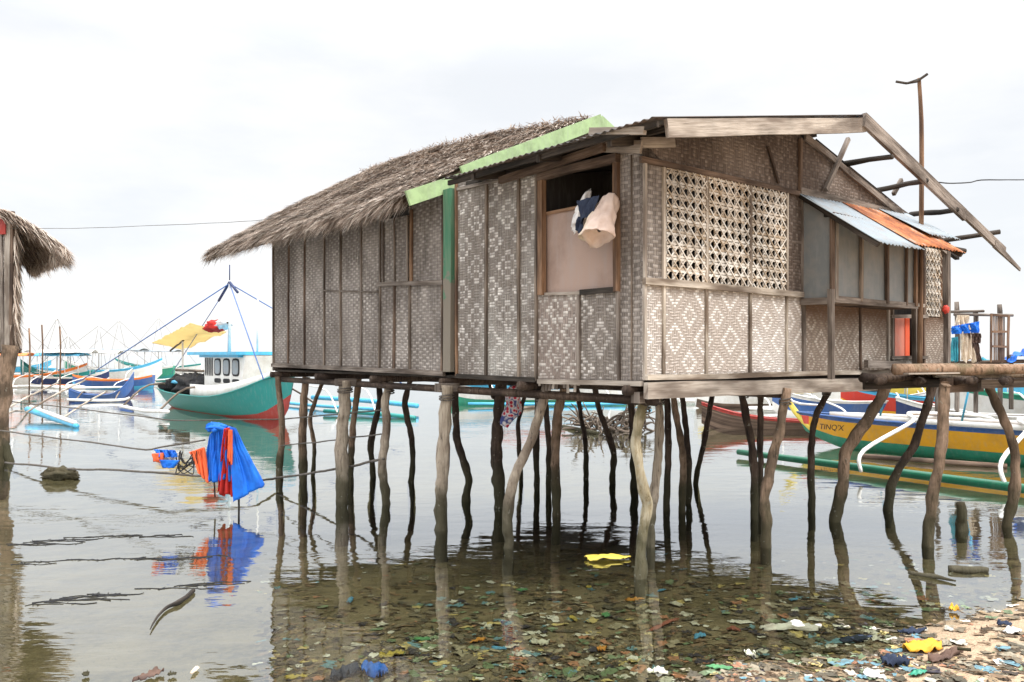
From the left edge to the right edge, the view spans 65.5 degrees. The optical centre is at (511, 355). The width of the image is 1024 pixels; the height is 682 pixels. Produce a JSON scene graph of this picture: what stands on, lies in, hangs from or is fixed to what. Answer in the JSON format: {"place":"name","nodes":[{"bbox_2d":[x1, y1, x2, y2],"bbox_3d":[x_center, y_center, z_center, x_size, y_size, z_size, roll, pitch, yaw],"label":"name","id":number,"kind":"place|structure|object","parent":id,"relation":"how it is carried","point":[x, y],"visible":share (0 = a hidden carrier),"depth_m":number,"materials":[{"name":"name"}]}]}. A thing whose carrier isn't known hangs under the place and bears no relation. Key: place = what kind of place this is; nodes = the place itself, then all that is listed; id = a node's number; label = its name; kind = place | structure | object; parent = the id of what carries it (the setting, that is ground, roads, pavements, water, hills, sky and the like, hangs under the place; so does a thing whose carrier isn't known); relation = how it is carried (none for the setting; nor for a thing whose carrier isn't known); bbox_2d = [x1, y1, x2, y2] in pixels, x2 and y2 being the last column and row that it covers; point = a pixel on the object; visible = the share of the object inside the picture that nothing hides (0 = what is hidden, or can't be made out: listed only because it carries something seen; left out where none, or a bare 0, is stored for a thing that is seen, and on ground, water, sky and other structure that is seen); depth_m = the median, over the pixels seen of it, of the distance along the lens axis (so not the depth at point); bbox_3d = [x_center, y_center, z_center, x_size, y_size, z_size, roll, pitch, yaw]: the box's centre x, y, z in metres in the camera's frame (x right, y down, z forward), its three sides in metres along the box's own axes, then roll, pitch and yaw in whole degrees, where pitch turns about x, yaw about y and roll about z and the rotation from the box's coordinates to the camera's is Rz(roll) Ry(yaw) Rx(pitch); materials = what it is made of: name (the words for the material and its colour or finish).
{"place":"outdoors","nodes":[
{"label":"outdoors","id":0,"kind":"place"},
{"bbox_2d":[0,356,1023,598],"bbox_3d":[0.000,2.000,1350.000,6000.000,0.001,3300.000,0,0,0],"label":"water","id":1,"kind":"structure","parent":0,"point":[311,511],"depth_m":11.21,"materials":[{"name":"liquid"}]},
{"bbox_2d":[28,328,30,392],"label":"mooring pole","id":2,"kind":"object","parent":1,"relation":"in","point":[29,359],"visible":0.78,"depth_m":42.97,"materials":[{"name":"orange wood"}]},
{"bbox_2d":[14,332,50,374],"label":"outrigger boat","id":3,"kind":"object","parent":1,"relation":"on","point":[17,370],"visible":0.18,"depth_m":84.50,"materials":[{"name":"white paint"}]},
{"bbox_2d":[0,208,80,461],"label":"neighbour hut","id":4,"kind":"object","parent":1,"relation":"in","point":[34,252],"visible":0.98,"depth_m":14.97,"materials":[{"name":"plant"}]},
{"bbox_2d":[41,325,43,392],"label":"mooring pole","id":5,"kind":"object","parent":1,"relation":"in","point":[42,358],"visible":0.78,"depth_m":42.97,"materials":[{"name":"orange wood"}]},
{"bbox_2d":[12,327,86,387],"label":"outrigger boat","id":6,"kind":"object","parent":1,"relation":"on","point":[23,380],"visible":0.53,"depth_m":51.04,"materials":[{"name":"white paint"}]},
{"bbox_2d":[13,316,94,385],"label":"outrigger boat","id":7,"kind":"object","parent":1,"relation":"on","point":[24,366],"visible":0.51,"depth_m":51.54,"materials":[{"name":"teal paint"}]},
{"bbox_2d":[9,379,106,427],"bbox_3d":[-14.524,1.463,24.992,2.687,1.239,7.418,0,0,-21],"label":"moored outrigger","id":8,"kind":"object","parent":1,"relation":"on","point":[45,414],"visible":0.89,"depth_m":24.46,"materials":[{"name":"white paint"}]},
{"bbox_2d":[40,465,79,479],"bbox_3d":[-7.333,1.906,12.893,0.710,0.245,0.385,0,0,0],"label":"rock","id":9,"kind":"object","parent":1,"relation":"on","point":[62,472],"visible":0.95,"depth_m":12.79,"materials":[{"name":"brown stone"}]},
{"bbox_2d":[59,326,61,391],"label":"mooring pole","id":10,"kind":"object","parent":1,"relation":"in","point":[60,360],"visible":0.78,"depth_m":42.97,"materials":[{"name":"orange wood"}]},
{"bbox_2d":[17,334,108,386],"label":"outrigger boat","id":11,"kind":"object","parent":1,"relation":"on","point":[34,382],"visible":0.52,"depth_m":51.06,"materials":[{"name":"white paint"}]},
{"bbox_2d":[82,670,89,675],"bbox_3d":[-2.653,1.974,4.954,0.043,0.026,0.062,0,0,-25],"label":"floating debris","id":12,"kind":"object","parent":1,"relation":"on","point":[84,673],"visible":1,"depth_m":4.95,"materials":[{"name":"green plant"}]},
{"bbox_2d":[7,534,193,545],"bbox_3d":[-4.445,1.998,8.659,1.881,0.014,0.376,0,0,-14],"label":"floating weed","id":13,"kind":"object","parent":1,"relation":"on","point":[64,539],"visible":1,"depth_m":8.65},
{"bbox_2d":[32,326,168,380],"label":"outrigger boat","id":14,"kind":"object","parent":1,"relation":"on","point":[153,368],"visible":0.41,"depth_m":59.34,"materials":[{"name":"white paint"}]},
{"bbox_2d":[47,374,155,388],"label":"outrigger boat","id":15,"kind":"object","parent":1,"relation":"on","point":[97,382],"visible":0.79,"depth_m":49.11,"materials":[{"name":"blue paint"}]},
{"bbox_2d":[67,372,137,401],"bbox_3d":[-18.312,1.460,35.558,2.629,1.440,3.731,0,0,-20],"label":"outrigger boat","id":16,"kind":"object","parent":1,"relation":"on","point":[125,391],"visible":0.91,"depth_m":35.26,"materials":[{"name":"blue paint"}]},
{"bbox_2d":[10,554,225,564],"bbox_3d":[-3.813,1.998,7.796,1.996,0.014,0.177,0,0,-8],"label":"floating weed","id":17,"kind":"object","parent":1,"relation":"on","point":[142,558],"visible":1,"depth_m":7.80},
{"bbox_2d":[65,318,175,380],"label":"outrigger boat","id":18,"kind":"object","parent":1,"relation":"on","point":[167,372],"visible":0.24,"depth_m":63.54,"materials":[{"name":"teal paint"}]},
{"bbox_2d":[25,581,250,605],"bbox_3d":[-3.102,1.998,6.709,1.727,0.014,0.324,0,0,-24],"label":"floating weed","id":19,"kind":"object","parent":1,"relation":"on","point":[93,596],"visible":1,"depth_m":6.62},
{"bbox_2d":[132,666,163,681],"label":"floating debris","id":20,"kind":"object","parent":1,"relation":"on","point":[154,671],"visible":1,"depth_m":4.92,"materials":[{"name":"plastic"}]},
{"bbox_2d":[115,316,202,374],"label":"outrigger boat","id":21,"kind":"object","parent":1,"relation":"on","point":[123,364],"visible":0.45,"depth_m":79.22,"materials":[{"name":"white paint"}]},
{"bbox_2d":[167,671,176,675],"bbox_3d":[-2.119,1.975,4.957,0.054,0.026,0.043,0,0,-34],"label":"floating debris","id":22,"kind":"object","parent":1,"relation":"on","point":[171,673],"visible":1,"depth_m":4.95,"materials":[{"name":"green plant"}]},
{"bbox_2d":[150,589,194,629],"bbox_3d":[-2.680,1.984,6.234,0.082,0.048,0.966,0,0,-3],"label":"stick","id":23,"kind":"object","parent":1,"relation":"on","point":[181,600],"visible":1,"depth_m":6.34,"materials":[{"name":"brown wood"}]},
{"bbox_2d":[190,666,198,673],"bbox_3d":[-2.002,1.979,5.021,0.035,0.018,0.120,0,0,0],"label":"floating debris","id":24,"kind":"object","parent":1,"relation":"on","point":[195,669],"visible":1,"depth_m":5.01,"materials":[{"name":"white plastic"}]},
{"bbox_2d":[151,421,264,509],"bbox_3d":[-3.914,1.548,10.305,1.518,1.386,0.372,0,0,0],"label":"laundry","id":25,"kind":"object","parent":1,"relation":"in","point":[225,461],"visible":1,"depth_m":10.25,"materials":[{"name":"blue fabric"}]},
{"bbox_2d":[66,265,400,418],"bbox_3d":[-10.685,-0.400,29.623,14.139,5.500,6.482,0,0,44],"label":"fishing boat","id":26,"kind":"object","parent":1,"relation":"on","point":[235,384],"visible":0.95,"depth_m":26.41,"materials":[{"name":"teal paint"}]},
{"bbox_2d":[309,385,418,418],"bbox_3d":[-5.860,1.608,28.952,3.206,0.837,9.737,0,0,-35],"label":"outrigger float pair","id":27,"kind":"object","parent":1,"relation":"on","point":[371,401],"visible":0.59,"depth_m":28.22,"materials":[{"name":"teal paint"}]},
{"bbox_2d":[458,385,626,405],"bbox_3d":[1.324,1.340,33.443,8.016,1.679,4.530,0,0,-8],"label":"outrigger boat","id":28,"kind":"object","parent":1,"relation":"on","point":[471,399],"visible":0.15,"depth_m":32.82,"materials":[{"name":"green paint"}]},
{"bbox_2d":[562,424,598,433],"bbox_3d":[1.751,1.959,21.153,0.188,0.120,2.095,0,0,-21],"label":"floating pole","id":29,"kind":"object","parent":1,"relation":"on","point":[588,430],"visible":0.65,"depth_m":20.83,"materials":[{"name":"grey plant"}]},
{"bbox_2d":[584,553,630,560],"bbox_3d":[0.943,1.965,7.802,0.459,0.047,0.168,0,0,-10],"label":"floating bag","id":30,"kind":"object","parent":1,"relation":"on","point":[595,557],"visible":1,"depth_m":7.75,"materials":[{"name":"plastic"}]},
{"bbox_2d":[562,401,654,431],"bbox_3d":[2.591,1.887,21.265,2.906,1.602,1.732,0,0,0],"label":"driftwood pile","id":31,"kind":"object","parent":1,"relation":"in","point":[621,419],"visible":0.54,"depth_m":20.93,"materials":[{"name":"brown wood"}]},
{"bbox_2d":[701,402,804,429],"bbox_3d":[8.168,1.726,21.377,6.011,0.909,0.585,0,0,12],"label":"outrigger boat","id":32,"kind":"object","parent":1,"relation":"on","point":[724,418],"visible":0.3,"depth_m":21.73,"materials":[{"name":"brown wood"}]},
{"bbox_2d":[679,392,840,407],"bbox_3d":[10.744,0.990,31.632,8.014,2.380,4.527,0,0,-20],"label":"outrigger boat","id":33,"kind":"object","parent":1,"relation":"on","point":[726,401],"visible":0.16,"depth_m":30.57,"materials":[{"name":"white wood"}]},
{"bbox_2d":[749,392,934,416],"bbox_3d":[11.453,1.606,26.520,6.014,1.149,4.532,0,0,-10],"label":"outrigger boat","id":34,"kind":"object","parent":1,"relation":"on","point":[835,405],"visible":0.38,"depth_m":26.00,"materials":[{"name":"white paint"}]},
{"bbox_2d":[736,392,1023,493],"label":"outrigger boat","id":35,"kind":"object","parent":1,"relation":"on","point":[978,439],"visible":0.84,"depth_m":15.15,"materials":[{"name":"yellow paint"}]},
{"bbox_2d":[890,388,925,394],"bbox_3d":[14.900,0.790,35.607,9.015,2.780,4.530,0,0,5],"label":"outrigger boat","id":36,"kind":"object","parent":1,"relation":"on","point":[910,390],"depth_m":35.02,"materials":[{"name":"paint"}]},
{"bbox_2d":[841,388,1007,413],"bbox_3d":[14.849,1.290,25.501,8.015,1.779,4.531,0,0,22],"label":"outrigger boat","id":37,"kind":"object","parent":1,"relation":"on","point":[890,407],"visible":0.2,"depth_m":26.38,"materials":[{"name":"yellow paint"}]},
{"bbox_2d":[908,571,955,581],"bbox_3d":[3.772,1.978,7.145,0.391,0.048,0.050,0,0,44],"label":"stick","id":38,"kind":"object","parent":1,"relation":"on","point":[932,576],"visible":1,"depth_m":7.14,"materials":[{"name":"wood"}]},
{"bbox_2d":[862,454,1006,467],"bbox_3d":[7.766,1.957,14.788,2.435,0.117,0.263,0,0,37],"label":"floating pole","id":39,"kind":"object","parent":1,"relation":"on","point":[931,461],"visible":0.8,"depth_m":14.65,"materials":[{"name":"green wood"}]},
{"bbox_2d":[949,603,959,610],"bbox_3d":[3.447,1.960,6.208,0.073,0.054,0.068,0,0,24],"label":"yellow cup","id":40,"kind":"object","parent":1,"relation":"on","point":[954,608],"visible":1,"depth_m":6.20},
{"bbox_2d":[895,396,1023,420],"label":"outrigger boat","id":41,"kind":"object","parent":1,"relation":"on","point":[904,406],"visible":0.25,"depth_m":19.86,"materials":[{"name":"red paint"}]},
{"bbox_2d":[948,565,988,574],"bbox_3d":[4.224,1.985,7.365,0.346,0.083,0.084,0,0,6],"label":"stick","id":42,"kind":"object","parent":1,"relation":"on","point":[966,570],"visible":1,"depth_m":7.34,"materials":[{"name":"wood"}]},
{"bbox_2d":[935,302,1023,416],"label":"drying rack","id":43,"kind":"object","parent":1,"relation":"in","point":[975,314],"visible":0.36,"depth_m":19.45,"materials":[{"name":"brown wood"}]},
{"bbox_2d":[951,337,957,361],"bbox_3d":[10.706,-0.142,19.252,0.172,0.624,0.138,0,0,0],"label":"washing","id":44,"kind":"object","parent":43,"relation":"hanging from","point":[954,349],"visible":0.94,"depth_m":19.23,"materials":[{"name":"teal fabric"}]},
{"bbox_2d":[954,315,970,329],"bbox_3d":[10.896,-0.793,19.247,0.377,0.357,0.138,0,0,4],"label":"washing","id":45,"kind":"object","parent":43,"relation":"hanging from","point":[962,319],"visible":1,"depth_m":19.24,"materials":[{"name":"beige fabric"}]},
{"bbox_2d":[951,321,979,333],"bbox_3d":[10.940,-0.669,19.201,0.685,0.309,0.126,0,0,-2],"label":"washing","id":46,"kind":"object","parent":43,"relation":"hanging from","point":[964,328],"visible":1,"depth_m":19.19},
{"bbox_2d":[960,332,976,363],"bbox_3d":[11.020,-0.183,19.245,0.375,0.791,0.137,0,0,0],"label":"washing","id":47,"kind":"object","parent":43,"relation":"hanging from","point":[967,349],"visible":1,"depth_m":19.23,"materials":[{"name":"beige fabric"}]},
{"bbox_2d":[968,333,980,343],"bbox_3d":[11.183,-0.406,19.256,0.301,0.269,0.129,0,0,0],"label":"washing","id":48,"kind":"object","parent":43,"relation":"hanging from","point":[976,337],"visible":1,"depth_m":19.23,"materials":[{"name":"brown fabric"}]},
{"bbox_2d":[972,343,981,361],"bbox_3d":[11.248,-0.073,19.248,0.212,0.477,0.136,0,0,0],"label":"washing","id":49,"kind":"object","parent":43,"relation":"hanging from","point":[976,347],"visible":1,"depth_m":19.22,"materials":[{"name":"brown fabric"}]},
{"bbox_2d":[950,389,1023,413],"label":"outrigger boat","id":50,"kind":"object","parent":1,"relation":"on","point":[984,405],"visible":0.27,"depth_m":22.36,"materials":[{"name":"white paint"}]},
{"bbox_2d":[981,348,1023,408],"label":"tarp shelter","id":51,"kind":"object","parent":1,"relation":"on","point":[1012,359],"visible":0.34,"depth_m":18.97,"materials":[{"name":"teal fabric"}]},
{"bbox_2d":[990,313,1009,362],"bbox_3d":[11.687,-0.420,19.081,0.471,1.177,0.058,0,0,0],"label":"bamboo screen","id":52,"kind":"object","parent":51,"relation":"on","point":[997,338],"visible":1,"depth_m":19.09,"materials":[{"name":"orange wood"}]},
{"bbox_2d":[995,387,1023,393],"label":"outrigger boat","id":53,"kind":"object","parent":1,"relation":"on","point":[1020,390],"visible":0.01,"depth_m":29.90,"materials":[{"name":"teal paint"}]},
{"bbox_2d":[0,525,1023,681],"bbox_3d":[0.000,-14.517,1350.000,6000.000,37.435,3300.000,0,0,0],"label":"ground","id":54,"kind":"structure","parent":0,"point":[209,633],"depth_m":6.97,"materials":[{"name":"sand"}]},
{"bbox_2d":[283,673,307,679],"bbox_3d":[-1.418,2.100,5.209,0.162,0.036,0.076,0,0,0],"label":"sunken bag","id":55,"kind":"object","parent":54,"relation":"on","point":[292,676],"visible":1,"depth_m":5.20,"materials":[{"name":"yellow plastic"}]},
{"bbox_2d":[330,662,360,679],"bbox_3d":[-1.102,2.071,5.239,0.109,0.072,0.247,0,0,38],"label":"dark net","id":56,"kind":"object","parent":54,"relation":"on","point":[342,672],"visible":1,"depth_m":5.21,"materials":[{"name":"grey fabric"}]},
{"bbox_2d":[346,596,353,602],"bbox_3d":[-1.471,2.211,7.224,0.054,0.030,0.146,0,0,0],"label":"sunken bag","id":57,"kind":"object","parent":54,"relation":"on","point":[350,599],"visible":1,"depth_m":7.22,"materials":[{"name":"blue plastic"}]},
{"bbox_2d":[361,660,388,678],"bbox_3d":[-0.905,2.062,5.262,0.138,0.083,0.234,0,0,-34],"label":"blue bundle","id":58,"kind":"object","parent":54,"relation":"on","point":[372,669],"visible":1,"depth_m":5.24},
{"bbox_2d":[378,649,404,657],"bbox_3d":[-0.842,2.090,5.564,0.122,0.057,0.209,0,0,34],"label":"sunken bag","id":59,"kind":"object","parent":54,"relation":"on","point":[390,653],"visible":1,"depth_m":5.55,"materials":[{"name":"yellow plastic"}]},
{"bbox_2d":[413,636,429,640],"bbox_3d":[-0.675,2.123,5.966,0.124,0.032,0.077,0,0,-11],"label":"sunken wrapper","id":60,"kind":"object","parent":54,"relation":"on","point":[422,638],"visible":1,"depth_m":5.95,"materials":[{"name":"green plastic"}]},
{"bbox_2d":[470,637,485,642],"bbox_3d":[-0.253,2.099,5.883,0.160,0.027,0.053,0,0,-45],"label":"sunken wrapper","id":61,"kind":"object","parent":54,"relation":"on","point":[479,639],"visible":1,"depth_m":5.88,"materials":[{"name":"orange plastic"}]},
{"bbox_2d":[483,624,492,627],"bbox_3d":[-0.187,2.114,6.231,0.076,0.030,0.080,0,0,0],"label":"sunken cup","id":62,"kind":"object","parent":54,"relation":"on","point":[487,626],"visible":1,"depth_m":6.21,"materials":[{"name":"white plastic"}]},
{"bbox_2d":[491,646,506,649],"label":"sunken wrapper","id":63,"kind":"object","parent":54,"relation":"on","point":[499,648],"visible":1,"depth_m":5.69,"materials":[{"name":"blue plastic"}]},
{"bbox_2d":[516,588,527,591],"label":"sunken wrapper","id":64,"kind":"object","parent":54,"relation":"on","point":[521,589],"visible":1,"depth_m":7.47,"materials":[{"name":"green plastic"}]},
{"bbox_2d":[530,638,549,645],"bbox_3d":[0.206,2.076,5.788,0.146,0.046,0.094,0,0,0],"label":"sunken carton","id":65,"kind":"object","parent":54,"relation":"on","point":[541,642],"visible":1,"depth_m":5.78,"materials":[{"name":"beige cardboard"}]},
{"bbox_2d":[569,615,577,620],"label":"sunken wrapper","id":66,"kind":"object","parent":54,"relation":"on","point":[573,617],"visible":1,"depth_m":6.41,"materials":[{"name":"yellow plastic"}]},
{"bbox_2d":[597,645,606,650],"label":"sunken wrapper","id":67,"kind":"object","parent":54,"relation":"on","point":[601,648],"visible":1,"depth_m":5.58,"materials":[{"name":"orange plastic"}]},
{"bbox_2d":[601,612,609,617],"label":"sunken wrapper","id":68,"kind":"object","parent":54,"relation":"on","point":[605,614],"visible":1,"depth_m":6.47,"materials":[{"name":"green plastic"}]},
{"bbox_2d":[198,112,1020,596],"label":"stilt house","id":69,"kind":"structure","parent":54,"relation":"on","point":[760,258],"depth_m":8.68,"materials":[{"name":"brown wood"}]},
{"bbox_2d":[0,430,205,450],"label":"rope","id":70,"kind":"object","parent":69,"relation":"attached to","point":[108,444],"visible":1,"depth_m":11.91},
{"bbox_2d":[10,213,319,228],"bbox_3d":[-5.483,-2.190,13.066,8.929,0.413,0.620,0,0,30],"label":"wire","id":71,"kind":"object","parent":69,"relation":"attached to","point":[154,225],"visible":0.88,"depth_m":13.70,"materials":[{"name":"grey metal"}]},
{"bbox_2d":[4,458,384,480],"bbox_3d":[-5.485,1.654,12.375,8.347,0.592,1.094,0,0,22],"label":"rope","id":72,"kind":"object","parent":69,"relation":"attached to","point":[196,475],"visible":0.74,"depth_m":11.91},
{"bbox_2d":[12,401,380,420],"bbox_3d":[-5.371,0.939,13.318,8.723,0.419,0.974,0,0,29],"label":"rope","id":73,"kind":"object","parent":69,"relation":"attached to","point":[201,420],"visible":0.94,"depth_m":13.69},
{"bbox_2d":[281,433,381,445],"bbox_3d":[-2.809,1.266,11.815,0.118,0.422,2.906,0,0,-44],"label":"rope","id":74,"kind":"object","parent":69,"relation":"attached to","point":[331,440],"visible":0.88,"depth_m":11.63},
{"bbox_2d":[500,385,521,427],"bbox_3d":[-0.012,0.611,9.600,0.251,0.517,0.238,0,0,41],"label":"rolled cloth","id":75,"kind":"object","parent":69,"relation":"hanging from","point":[512,411],"visible":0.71,"depth_m":9.54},
{"bbox_2d":[571,188,619,247],"bbox_3d":[0.762,-1.257,7.164,0.422,0.612,0.653,0,0,0],"label":"hanging cloth","id":76,"kind":"object","parent":69,"relation":"on","point":[593,223],"visible":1,"depth_m":7.05,"materials":[{"name":"fabric"}]},
{"bbox_2d":[895,73,927,363],"bbox_3d":[4.957,-1.665,9.836,0.392,3.632,0.169,0,0,-15],"label":"antenna pole","id":77,"kind":"object","parent":69,"relation":"attached to","point":[920,256],"visible":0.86,"depth_m":9.84,"materials":[{"name":"orange wood"}]},
{"bbox_2d":[942,305,949,313],"bbox_3d":[5.957,-0.630,10.934,0.102,0.132,0.063,0,0,0],"label":"red float","id":78,"kind":"object","parent":69,"relation":"hanging from","point":[945,309],"visible":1,"depth_m":10.92,"materials":[{"name":"paint"}]},
{"bbox_2d":[939,179,1023,183],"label":"cable","id":79,"kind":"object","parent":69,"relation":"attached to","point":[979,180],"visible":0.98,"depth_m":10.95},
{"bbox_2d":[625,597,644,600],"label":"sunken wrapper","id":80,"kind":"object","parent":54,"relation":"on","point":[634,599],"visible":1,"depth_m":6.94,"materials":[{"name":"orange plastic"}]},
{"bbox_2d":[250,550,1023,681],"bbox_3d":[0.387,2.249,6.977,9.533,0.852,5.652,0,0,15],"label":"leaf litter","id":81,"kind":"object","parent":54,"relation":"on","point":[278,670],"visible":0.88,"depth_m":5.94,"materials":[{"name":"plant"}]},
{"bbox_2d":[252,549,1023,681],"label":"litter scraps","id":82,"kind":"object","parent":54,"relation":"on","point":[544,673],"visible":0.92,"depth_m":5.72,"materials":[{"name":"plastic"}]},
{"bbox_2d":[645,666,667,674],"bbox_3d":[0.920,1.993,5.059,0.148,0.059,0.080,0,0,18],"label":"sunken wrapper","id":83,"kind":"object","parent":54,"relation":"on","point":[659,669],"visible":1,"depth_m":5.04,"materials":[{"name":"white plastic"}]},
{"bbox_2d":[646,618,678,631],"bbox_3d":[1.175,2.080,6.172,0.435,0.034,0.055,0,0,-43],"label":"sunken board","id":84,"kind":"object","parent":54,"relation":"on","point":[656,627],"visible":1,"depth_m":6.15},
{"bbox_2d":[670,601,683,606],"bbox_3d":[1.400,2.106,6.773,0.058,0.033,0.141,0,0,-45],"label":"sunken wrapper","id":85,"kind":"object","parent":54,"relation":"on","point":[676,603],"visible":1,"depth_m":6.76,"materials":[{"name":"white plastic"}]},
{"bbox_2d":[694,632,705,638],"bbox_3d":[1.376,2.056,5.859,0.144,0.035,0.084,0,0,-33],"label":"sunken wrapper","id":86,"kind":"object","parent":54,"relation":"on","point":[698,635],"visible":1,"depth_m":5.84,"materials":[{"name":"blue plastic"}]},
{"bbox_2d":[706,664,732,669],"bbox_3d":[1.317,1.979,5.066,0.170,0.036,0.064,0,0,25],"label":"sunken wrapper","id":87,"kind":"object","parent":54,"relation":"on","point":[716,666],"visible":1,"depth_m":5.04,"materials":[{"name":"green plastic"}]},
{"bbox_2d":[726,625,740,631],"bbox_3d":[1.675,2.067,6.015,0.071,0.041,0.142,0,0,-33],"label":"sunken cloth","id":88,"kind":"object","parent":54,"relation":"on","point":[733,628],"visible":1,"depth_m":6.00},
{"bbox_2d":[744,649,758,657],"bbox_3d":[1.608,2.001,5.356,0.081,0.044,0.142,0,0,0],"label":"sunken carton","id":89,"kind":"object","parent":54,"relation":"on","point":[748,652],"visible":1,"depth_m":5.34,"materials":[{"name":"white cardboard"}]},
{"bbox_2d":[759,619,821,631],"bbox_3d":[2.086,2.026,5.970,0.442,0.090,0.163,0,0,16],"label":"plastic sheet","id":90,"kind":"object","parent":54,"relation":"on","point":[798,625],"visible":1,"depth_m":5.93,"materials":[{"name":"white plastic"}]},
{"bbox_2d":[823,647,840,652],"bbox_3d":[2.182,2.011,5.442,0.121,0.037,0.075,0,0,0],"label":"flat stone","id":91,"kind":"object","parent":54,"relation":"on","point":[831,649],"visible":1,"depth_m":5.42,"materials":[{"name":"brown stone"}]},
{"bbox_2d":[839,634,872,641],"bbox_3d":[2.454,2.015,5.673,0.241,0.046,0.112,0,0,0],"label":"dark bag","id":92,"kind":"object","parent":54,"relation":"on","point":[859,637],"visible":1,"depth_m":5.66,"materials":[{"name":"plastic"}]},
{"bbox_2d":[863,667,885,679],"bbox_3d":[2.221,1.954,4.888,0.096,0.032,0.182,0,0,-12],"label":"white wrapper","id":93,"kind":"object","parent":54,"relation":"on","point":[870,673],"visible":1,"depth_m":4.88,"materials":[{"name":"plastic"}]},
{"bbox_2d":[880,653,909,666],"bbox_3d":[2.406,1.920,5.033,0.120,0.079,0.181,0,0,-23],"label":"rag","id":94,"kind":"object","parent":54,"relation":"on","point":[892,659],"visible":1,"depth_m":5.00,"materials":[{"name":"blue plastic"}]},
{"bbox_2d":[897,626,926,633],"bbox_3d":[2.864,1.961,5.687,0.216,0.052,0.077,0,0,0],"label":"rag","id":95,"kind":"object","parent":54,"relation":"on","point":[912,629],"visible":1,"depth_m":5.67,"materials":[{"name":"blue fabric"}]},
{"bbox_2d":[908,669,926,675],"bbox_3d":[2.462,1.916,4.826,0.123,0.040,0.075,0,0,-37],"label":"green wrapper","id":96,"kind":"object","parent":54,"relation":"on","point":[915,672],"visible":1,"depth_m":4.81,"materials":[{"name":"plastic"}]},
{"bbox_2d":[902,638,942,652],"bbox_3d":[2.771,1.949,5.359,0.222,0.072,0.240,0,0,44],"label":"yellow bag","id":97,"kind":"object","parent":54,"relation":"on","point":[927,645],"visible":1,"depth_m":5.33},
{"bbox_2d":[829,363,1023,555],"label":"walkway","id":98,"kind":"structure","parent":54,"relation":"on","point":[947,379],"depth_m":9.01,"materials":[{"name":"brown wood"}]},
{"bbox_2d":[928,646,963,661],"bbox_3d":[2.795,1.924,5.134,0.324,0.061,0.084,0,0,-20],"label":"rag strip","id":99,"kind":"object","parent":54,"relation":"on","point":[948,654],"visible":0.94,"depth_m":5.12,"materials":[{"name":"pink fabric"}]},
{"bbox_2d":[955,501,968,531],"bbox_3d":[5.058,2.154,8.946,0.143,0.965,0.523,0,0,29],"label":"mooring stump","id":100,"kind":"object","parent":54,"relation":"on","point":[961,522],"visible":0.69,"depth_m":9.07,"materials":[{"name":"wood"}]},
{"bbox_2d":[957,647,970,651],"bbox_3d":[2.742,1.780,4.828,0.073,0.024,0.023,0,0,21],"label":"stick","id":101,"kind":"object","parent":54,"relation":"on","point":[963,649],"visible":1,"depth_m":4.82,"materials":[{"name":"wood"}]},
{"bbox_2d":[997,619,1011,625],"bbox_3d":[3.523,1.914,5.690,0.098,0.043,0.076,0,0,21],"label":"black scrap","id":102,"kind":"object","parent":54,"relation":"on","point":[1000,622],"visible":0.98,"depth_m":5.68,"materials":[{"name":"plastic"}]},
{"bbox_2d":[1002,625,1021,633],"bbox_3d":[3.455,1.898,5.521,0.146,0.040,0.098,0,0,-25],"label":"paper scrap","id":103,"kind":"object","parent":54,"relation":"on","point":[1008,629],"visible":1,"depth_m":5.49,"materials":[{"name":"white paper"}]},
{"bbox_2d":[0,0,1023,355],"label":"sky","id":104,"kind":"structure","parent":0,"point":[117,114],"materials":[{"name":"white"}]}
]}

